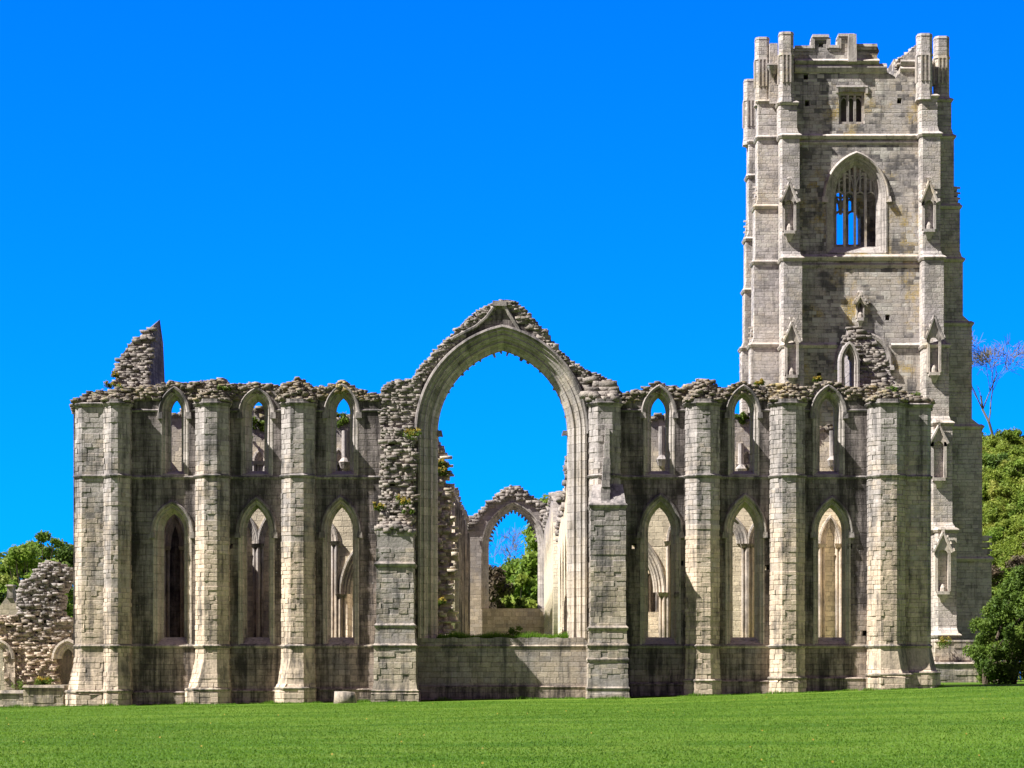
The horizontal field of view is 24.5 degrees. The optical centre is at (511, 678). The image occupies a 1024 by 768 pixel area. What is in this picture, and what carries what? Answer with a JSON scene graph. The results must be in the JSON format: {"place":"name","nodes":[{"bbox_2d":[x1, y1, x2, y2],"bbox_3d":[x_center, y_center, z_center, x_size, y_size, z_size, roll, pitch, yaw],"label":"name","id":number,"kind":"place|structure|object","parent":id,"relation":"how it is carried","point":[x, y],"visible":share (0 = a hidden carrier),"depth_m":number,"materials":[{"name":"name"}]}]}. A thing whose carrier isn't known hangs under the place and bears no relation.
{"place":"outdoors","nodes":[
{"label":"outdoors","id":0,"kind":"place"},
{"bbox_2d":[0,477,1023,767],"bbox_3d":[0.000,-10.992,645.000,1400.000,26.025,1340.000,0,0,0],"label":"ground","id":1,"kind":"structure","parent":0,"point":[948,687],"depth_m":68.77,"materials":[{"name":"green plant"}]},
{"bbox_2d":[0,588,16,604],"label":"broadleaf tree","id":2,"kind":"object","parent":1,"relation":"on","point":[3,596],"visible":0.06,"depth_m":186.91,"materials":[{"name":"green plant"}]},
{"bbox_2d":[0,584,17,689],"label":"gabled building","id":3,"kind":"structure","parent":1,"relation":"on","point":[8,606],"depth_m":155.00,"materials":[{"name":"beige stone"}]},
{"bbox_2d":[0,690,23,706],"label":"wall","id":4,"kind":"structure","parent":1,"relation":"on","point":[8,698],"depth_m":119.62,"materials":[{"name":"beige stone"}]},
{"bbox_2d":[9,679,27,689],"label":"wall plant","id":5,"kind":"object","parent":4,"relation":"on","point":[20,686],"depth_m":120.59,"materials":[{"name":"green plant"}]},
{"bbox_2d":[0,557,23,593],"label":"hedgerow tree","id":6,"kind":"object","parent":1,"relation":"on","point":[4,568],"visible":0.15,"depth_m":212.55,"materials":[{"name":"green plant"}]},
{"bbox_2d":[0,546,29,579],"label":"hedgerow tree","id":7,"kind":"object","parent":1,"relation":"on","point":[3,555],"visible":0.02,"depth_m":216.21,"materials":[{"name":"green plant"}]},
{"bbox_2d":[0,541,42,597],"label":"broadleaf tree","id":8,"kind":"object","parent":1,"relation":"on","point":[25,554],"visible":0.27,"depth_m":180.77,"materials":[{"name":"green plant"}]},
{"bbox_2d":[0,560,72,689],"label":"ruined wall","id":9,"kind":"structure","parent":1,"relation":"on","point":[36,635],"depth_m":123.11,"materials":[{"name":"grey stone"}]},
{"bbox_2d":[22,685,68,706],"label":"wall","id":10,"kind":"structure","parent":1,"relation":"on","point":[44,695],"depth_m":118.01,"materials":[{"name":"grey stone"}]},
{"bbox_2d":[34,676,48,684],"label":"wall plant","id":11,"kind":"object","parent":10,"relation":"on","point":[38,680],"depth_m":120.32,"materials":[{"name":"green plant"}]},
{"bbox_2d":[45,677,53,684],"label":"wall plant","id":12,"kind":"object","parent":10,"relation":"on","point":[49,681],"depth_m":120.45,"materials":[{"name":"green plant"}]},
{"bbox_2d":[27,529,72,614],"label":"broadleaf tree","id":13,"kind":"object","parent":1,"relation":"on","point":[41,536],"visible":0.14,"depth_m":184.93,"materials":[{"name":"green plant"}]},
{"bbox_2d":[34,541,72,616],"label":"broadleaf tree","id":14,"kind":"object","parent":1,"relation":"on","point":[64,555],"visible":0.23,"depth_m":188.47,"materials":[{"name":"green plant"}]},
{"bbox_2d":[334,691,356,702],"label":"stone block","id":15,"kind":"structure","parent":1,"relation":"on","point":[344,697],"depth_m":113.39,"materials":[{"name":"beige stone"}]},
{"bbox_2d":[346,588,352,636],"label":"aisle wall","id":16,"kind":"structure","parent":1,"relation":"on","point":[349,615],"depth_m":153.63,"materials":[{"name":"beige stone"}]},
{"bbox_2d":[438,430,460,635],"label":"presbytery wall","id":17,"kind":"structure","parent":1,"relation":"on","point":[447,569],"depth_m":128.69,"materials":[{"name":"stone"}]},
{"bbox_2d":[438,596,446,605],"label":"wall plant","id":18,"kind":"object","parent":17,"relation":"attached to","point":[441,600],"depth_m":128.19,"materials":[{"name":"plant"}]},
{"bbox_2d":[438,457,449,467],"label":"wall plant","id":19,"kind":"object","parent":17,"relation":"attached to","point":[443,462],"depth_m":128.46,"materials":[{"name":"green plant"}]},
{"bbox_2d":[438,467,452,476],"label":"wall plant","id":20,"kind":"object","parent":17,"relation":"attached to","point":[442,471],"depth_m":128.39,"materials":[{"name":"green plant"}]},
{"bbox_2d":[451,487,469,635],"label":"nave wall","id":21,"kind":"structure","parent":1,"relation":"on","point":[461,603],"depth_m":195.65,"materials":[{"name":"stone"}]},
{"bbox_2d":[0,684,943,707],"bbox_3d":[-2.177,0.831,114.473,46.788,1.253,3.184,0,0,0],"label":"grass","id":22,"kind":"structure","parent":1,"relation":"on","point":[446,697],"depth_m":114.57,"materials":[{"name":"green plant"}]},
{"bbox_2d":[489,564,506,607],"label":"ruined wall","id":23,"kind":"structure","parent":1,"relation":"on","point":[497,580],"depth_m":253.97,"materials":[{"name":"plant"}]},
{"bbox_2d":[489,581,514,607],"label":"shrub","id":24,"kind":"object","parent":1,"relation":"on","point":[507,590],"visible":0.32,"depth_m":255.79,"materials":[{"name":"green plant"}]},
{"bbox_2d":[64,299,940,706],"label":"ruined chapel","id":25,"kind":"structure","parent":1,"relation":"on","point":[780,541],"depth_m":116.06,"materials":[{"name":"stone"}]},
{"bbox_2d":[103,380,121,388],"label":"wall plant","id":26,"kind":"object","parent":25,"relation":"attached to","point":[108,385],"depth_m":116.84,"materials":[{"name":"green plant"}]},
{"bbox_2d":[110,371,118,377],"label":"wall plant","id":27,"kind":"object","parent":25,"relation":"attached to","point":[114,374],"depth_m":117.25,"materials":[{"name":"green plant"}]},
{"bbox_2d":[149,500,194,644],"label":"lancet window","id":28,"kind":"structure","parent":25,"relation":"in","point":[157,530],"depth_m":116.23,"materials":[{"name":"grey stone"}]},
{"bbox_2d":[157,386,191,475],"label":"lancet window","id":29,"kind":"structure","parent":25,"relation":"in","point":[168,400],"depth_m":116.20,"materials":[{"name":"grey stone"}]},
{"bbox_2d":[218,384,231,390],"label":"wall plant","id":30,"kind":"object","parent":25,"relation":"attached to","point":[223,387],"depth_m":115.81,"materials":[{"name":"green plant"}]},
{"bbox_2d":[234,496,277,644],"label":"lancet window","id":31,"kind":"structure","parent":25,"relation":"in","point":[255,503],"depth_m":116.20,"materials":[{"name":"grey stone"}]},
{"bbox_2d":[237,388,275,475],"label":"lancet window","id":32,"kind":"structure","parent":25,"relation":"in","point":[249,400],"depth_m":116.23,"materials":[{"name":"grey stone"}]},
{"bbox_2d":[253,416,263,431],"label":"wall plant","id":33,"kind":"object","parent":25,"relation":"attached to","point":[260,423],"depth_m":127.80,"materials":[{"name":"green plant"}]},
{"bbox_2d":[319,495,362,644],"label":"lancet window","id":34,"kind":"structure","parent":25,"relation":"in","point":[340,502],"depth_m":116.20,"materials":[{"name":"grey stone"}]},
{"bbox_2d":[322,383,361,475],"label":"lancet window","id":35,"kind":"structure","parent":25,"relation":"in","point":[332,402],"depth_m":116.20,"materials":[{"name":"grey stone"}]},
{"bbox_2d":[337,412,349,428],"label":"wall plant","id":36,"kind":"object","parent":25,"relation":"attached to","point":[343,420],"depth_m":127.85,"materials":[{"name":"green plant"}]},
{"bbox_2d":[373,502,386,510],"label":"wall plant","id":37,"kind":"object","parent":25,"relation":"attached to","point":[378,507],"depth_m":114.53,"materials":[{"name":"green plant"}]},
{"bbox_2d":[395,494,410,505],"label":"wall plant","id":38,"kind":"object","parent":25,"relation":"attached to","point":[403,501],"depth_m":114.26,"materials":[{"name":"plant"}]},
{"bbox_2d":[401,506,414,514],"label":"wall plant","id":39,"kind":"object","parent":25,"relation":"attached to","point":[411,511],"depth_m":114.30,"materials":[{"name":"green plant"}]},
{"bbox_2d":[402,427,421,439],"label":"wall plant","id":40,"kind":"object","parent":25,"relation":"attached to","point":[411,434],"depth_m":114.59,"materials":[{"name":"green plant"}]},
{"bbox_2d":[436,630,568,637],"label":"grass","id":41,"kind":"structure","parent":25,"relation":"on","point":[455,634],"depth_m":116.55,"materials":[{"name":"green plant"}]},
{"bbox_2d":[504,626,522,635],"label":"wall plant","id":42,"kind":"object","parent":25,"relation":"on","point":[512,631],"depth_m":116.99,"materials":[{"name":"green plant"}]},
{"bbox_2d":[640,384,677,475],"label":"lancet window","id":43,"kind":"structure","parent":25,"relation":"in","point":[670,406],"depth_m":116.20,"materials":[{"name":"grey stone"}]},
{"bbox_2d":[637,493,684,644],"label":"lancet window","id":44,"kind":"structure","parent":25,"relation":"in","point":[660,501],"depth_m":116.20,"materials":[{"name":"grey stone"}]},
{"bbox_2d":[735,411,748,424],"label":"wall plant","id":45,"kind":"object","parent":25,"relation":"attached to","point":[742,417],"depth_m":127.80,"materials":[{"name":"green plant"}]},
{"bbox_2d":[725,384,762,475],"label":"lancet window","id":46,"kind":"structure","parent":25,"relation":"in","point":[754,405],"depth_m":116.20,"materials":[{"name":"grey stone"}]},
{"bbox_2d":[722,493,767,644],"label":"lancet window","id":47,"kind":"structure","parent":25,"relation":"in","point":[744,501],"depth_m":116.20,"materials":[{"name":"grey stone"}]},
{"bbox_2d":[753,378,765,386],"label":"wall plant","id":48,"kind":"object","parent":25,"relation":"attached to","point":[761,382],"depth_m":116.48,"materials":[{"name":"green plant"}]},
{"bbox_2d":[812,376,822,381],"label":"wall plant","id":49,"kind":"object","parent":25,"relation":"attached to","point":[818,378],"depth_m":116.56,"materials":[{"name":"green plant"}]},
{"bbox_2d":[809,384,847,475],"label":"lancet window","id":50,"kind":"structure","parent":25,"relation":"in","point":[840,413],"depth_m":116.20,"materials":[{"name":"grey stone"}]},
{"bbox_2d":[810,496,854,644],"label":"lancet window","id":51,"kind":"structure","parent":25,"relation":"in","point":[845,520],"depth_m":116.20,"materials":[{"name":"grey stone"}]},
{"bbox_2d":[886,384,898,391],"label":"wall plant","id":52,"kind":"object","parent":25,"relation":"on","point":[894,388],"depth_m":115.81,"materials":[{"name":"green plant"}]},
{"bbox_2d":[8,693,1003,765],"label":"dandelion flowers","id":53,"kind":"object","parent":1,"relation":"on","point":[527,713],"visible":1,"depth_m":59.05,"materials":[{"name":"yellow plant"}]},
{"bbox_2d":[501,595,511,601],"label":"shrub","id":54,"kind":"object","parent":1,"relation":"on","point":[508,598],"visible":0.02,"depth_m":261.03,"materials":[{"name":"green plant"}]},
{"bbox_2d":[467,485,547,635],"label":"gable wall","id":55,"kind":"structure","parent":1,"relation":"on","point":[481,524],"depth_m":228.00,"materials":[{"name":"stone"}]},
{"bbox_2d":[489,525,525,598],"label":"bare tree","id":56,"kind":"object","parent":1,"relation":"on","point":[512,544],"visible":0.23,"depth_m":269.45,"materials":[{"name":"brown plant"}]},
{"bbox_2d":[500,523,537,599],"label":"broadleaf tree","id":57,"kind":"object","parent":1,"relation":"on","point":[527,563],"visible":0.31,"depth_m":263.00,"materials":[{"name":"green plant"}]},
{"bbox_2d":[503,572,537,607],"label":"shrub","id":58,"kind":"object","parent":1,"relation":"on","point":[520,580],"visible":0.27,"depth_m":258.18,"materials":[{"name":"green plant"}]},
{"bbox_2d":[523,576,537,607],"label":"shrub","id":59,"kind":"object","parent":1,"relation":"on","point":[531,587],"visible":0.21,"depth_m":258.91,"materials":[{"name":"green plant"}]},
{"bbox_2d":[521,493,547,549],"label":"broadleaf tree","id":60,"kind":"object","parent":1,"relation":"on","point":[544,500],"visible":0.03,"depth_m":265.46,"materials":[{"name":"green plant"}]},
{"bbox_2d":[541,491,564,634],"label":"nave wall","id":61,"kind":"structure","parent":1,"relation":"on","point":[555,501],"depth_m":184.84,"materials":[{"name":"stone"}]},
{"bbox_2d":[554,455,566,633],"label":"presbytery wall","id":62,"kind":"structure","parent":1,"relation":"on","point":[560,526],"depth_m":144.57,"materials":[{"name":"stone"}]},
{"bbox_2d":[632,546,658,636],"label":"transept wall","id":63,"kind":"structure","parent":1,"relation":"on","point":[653,614],"depth_m":161.60,"materials":[{"name":"beige stone"}]},
{"bbox_2d":[738,31,993,639],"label":"bell tower","id":64,"kind":"structure","parent":1,"relation":"on","point":[865,132],"depth_m":167.00,"materials":[{"name":"beige stone"}]},
{"bbox_2d":[834,190,858,246],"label":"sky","id":65,"kind":"structure","parent":64,"relation":"in","point":[839,202],"depth_m":174.95,"materials":[{"name":"blue"}]},
{"bbox_2d":[836,85,867,123],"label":"square window","id":66,"kind":"structure","parent":64,"relation":"in","point":[851,107],"depth_m":167.27,"materials":[{"name":"beige stone"}]},
{"bbox_2d":[822,151,891,252],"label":"belfry window","id":67,"kind":"structure","parent":64,"relation":"in","point":[870,169],"depth_m":167.39,"materials":[{"name":"beige stone"}]},
{"bbox_2d":[934,662,977,682],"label":"wall","id":68,"kind":"structure","parent":1,"relation":"on","point":[956,671],"depth_m":159.01,"materials":[{"name":"grey stone"}]},
{"bbox_2d":[931,640,975,661],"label":"wall","id":69,"kind":"structure","parent":68,"relation":"on","point":[952,652],"depth_m":160.61,"materials":[{"name":"grey stone"}]},
{"bbox_2d":[937,636,951,648],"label":"wall plant","id":70,"kind":"object","parent":69,"relation":"on","point":[942,642],"depth_m":159.87,"materials":[{"name":"green plant"}]},
{"bbox_2d":[982,487,987,500],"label":"hillside bush","id":71,"kind":"object","parent":1,"relation":"on","point":[984,490],"visible":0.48,"depth_m":222.42,"materials":[{"name":"green plant"}]},
{"bbox_2d":[982,452,995,470],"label":"hillside bush","id":72,"kind":"object","parent":1,"relation":"on","point":[984,455],"visible":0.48,"depth_m":227.93,"materials":[{"name":"green plant"}]},
{"bbox_2d":[982,468,1000,481],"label":"hillside bush","id":73,"kind":"object","parent":1,"relation":"on","point":[992,475],"visible":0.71,"depth_m":225.00,"materials":[{"name":"green plant"}]},
{"bbox_2d":[982,478,1000,491],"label":"hillside bush","id":74,"kind":"object","parent":1,"relation":"on","point":[988,485],"visible":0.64,"depth_m":222.47,"materials":[{"name":"green plant"}]},
{"bbox_2d":[982,544,1000,557],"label":"hillside bush","id":75,"kind":"object","parent":1,"relation":"on","point":[996,551],"visible":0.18,"depth_m":214.32,"materials":[{"name":"green plant"}]},
{"bbox_2d":[962,565,1023,683],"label":"yew bush","id":76,"kind":"object","parent":1,"relation":"on","point":[992,653],"visible":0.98,"depth_m":134.07,"materials":[{"name":"green plant"}]},
{"bbox_2d":[982,499,1004,520],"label":"hillside bush","id":77,"kind":"object","parent":1,"relation":"on","point":[990,504],"visible":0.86,"depth_m":219.86,"materials":[{"name":"green plant"}]},
{"bbox_2d":[982,433,1006,442],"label":"hillside bush","id":78,"kind":"object","parent":1,"relation":"on","point":[984,437],"visible":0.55,"depth_m":236.22,"materials":[{"name":"green plant"}]},
{"bbox_2d":[983,503,1007,526],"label":"hillside bush","id":79,"kind":"object","parent":1,"relation":"on","point":[991,514],"visible":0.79,"depth_m":218.68,"materials":[{"name":"green plant"}]},
{"bbox_2d":[985,526,1008,540],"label":"hillside bush","id":80,"kind":"object","parent":1,"relation":"on","point":[995,533],"visible":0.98,"depth_m":215.87,"materials":[{"name":"green plant"}]},
{"bbox_2d":[987,438,1007,446],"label":"hillside bush","id":81,"kind":"object","parent":1,"relation":"on","point":[991,441],"visible":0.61,"depth_m":234.57,"materials":[{"name":"green plant"}]},
{"bbox_2d":[972,330,1023,438],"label":"bare tree","id":82,"kind":"object","parent":1,"relation":"on","point":[988,353],"visible":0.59,"depth_m":237.00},
{"bbox_2d":[984,485,1012,505],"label":"hillside bush","id":83,"kind":"object","parent":1,"relation":"on","point":[998,492],"visible":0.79,"depth_m":221.44,"materials":[{"name":"green plant"}]},
{"bbox_2d":[992,565,1004,586],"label":"hillside bush","id":84,"kind":"object","parent":1,"relation":"on","point":[996,572],"visible":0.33,"depth_m":210.77,"materials":[{"name":"green plant"}]},
{"bbox_2d":[986,452,1014,468],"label":"hillside bush","id":85,"kind":"object","parent":1,"relation":"on","point":[1002,457],"visible":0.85,"depth_m":227.31,"materials":[{"name":"green plant"}]},
{"bbox_2d":[982,437,1023,679],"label":"undergrowth","id":86,"kind":"object","parent":1,"relation":"on","point":[1005,550],"visible":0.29,"depth_m":217.99,"materials":[{"name":"green plant"}]},
{"bbox_2d":[994,568,1012,581],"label":"hillside bush","id":87,"kind":"object","parent":1,"relation":"on","point":[1007,574],"visible":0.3,"depth_m":210.88,"materials":[{"name":"green plant"}]},
{"bbox_2d":[993,429,1018,444],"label":"hillside bush","id":88,"kind":"object","parent":1,"relation":"on","point":[1006,434],"visible":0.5,"depth_m":236.68,"materials":[{"name":"green plant"}]},
{"bbox_2d":[993,441,1023,453],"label":"hillside bush","id":89,"kind":"object","parent":1,"relation":"on","point":[1001,447],"visible":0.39,"depth_m":232.50,"materials":[{"name":"green plant"}]},
{"bbox_2d":[998,454,1018,467],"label":"hillside bush","id":90,"kind":"object","parent":1,"relation":"on","point":[1012,457],"visible":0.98,"depth_m":226.24,"materials":[{"name":"green plant"}]},
{"bbox_2d":[997,518,1021,536],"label":"hillside bush","id":91,"kind":"object","parent":1,"relation":"on","point":[1010,523],"visible":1,"depth_m":215.76,"materials":[{"name":"green plant"}]},
{"bbox_2d":[1003,484,1018,504],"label":"hillside bush","id":92,"kind":"object","parent":1,"relation":"on","point":[1014,498],"visible":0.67,"depth_m":221.65,"materials":[{"name":"green plant"}]},
{"bbox_2d":[1004,503,1020,516],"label":"hillside bush","id":93,"kind":"object","parent":1,"relation":"on","point":[1010,510],"visible":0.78,"depth_m":219.26,"materials":[{"name":"green plant"}]},
{"bbox_2d":[1002,427,1022,438],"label":"hillside bush","id":94,"kind":"object","parent":1,"relation":"on","point":[1018,432],"visible":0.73,"depth_m":237.34,"materials":[{"name":"green plant"}]},
{"bbox_2d":[1003,459,1023,477],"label":"hillside bush","id":95,"kind":"object","parent":1,"relation":"on","point":[1011,470],"visible":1,"depth_m":225.10,"materials":[{"name":"green plant"}]},
{"bbox_2d":[1004,554,1023,570],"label":"hillside bush","id":96,"kind":"object","parent":1,"relation":"on","point":[1018,560],"visible":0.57,"depth_m":211.50,"materials":[{"name":"green plant"}]},
{"bbox_2d":[1008,448,1023,456],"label":"hillside bush","id":97,"kind":"object","parent":1,"relation":"on","point":[1014,451],"visible":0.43,"depth_m":229.15,"materials":[{"name":"green plant"}]},
{"bbox_2d":[1010,492,1023,502],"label":"hillside bush","id":98,"kind":"object","parent":1,"relation":"on","point":[1020,496],"visible":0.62,"depth_m":221.62,"materials":[{"name":"green plant"}]},
{"bbox_2d":[1016,435,1023,443],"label":"hillside bush","id":99,"kind":"object","parent":1,"relation":"on","point":[1021,437],"visible":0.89,"depth_m":236.93,"materials":[{"name":"green plant"}]},
{"bbox_2d":[1017,497,1023,512],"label":"hillside bush","id":100,"kind":"object","parent":1,"relation":"on","point":[1020,503],"visible":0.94,"depth_m":220.12,"materials":[{"name":"green plant"}]},
{"bbox_2d":[0,0,1023,579],"label":"sky","id":101,"kind":"structure","parent":0,"point":[320,192],"materials":[{"name":"blue"}]}
]}

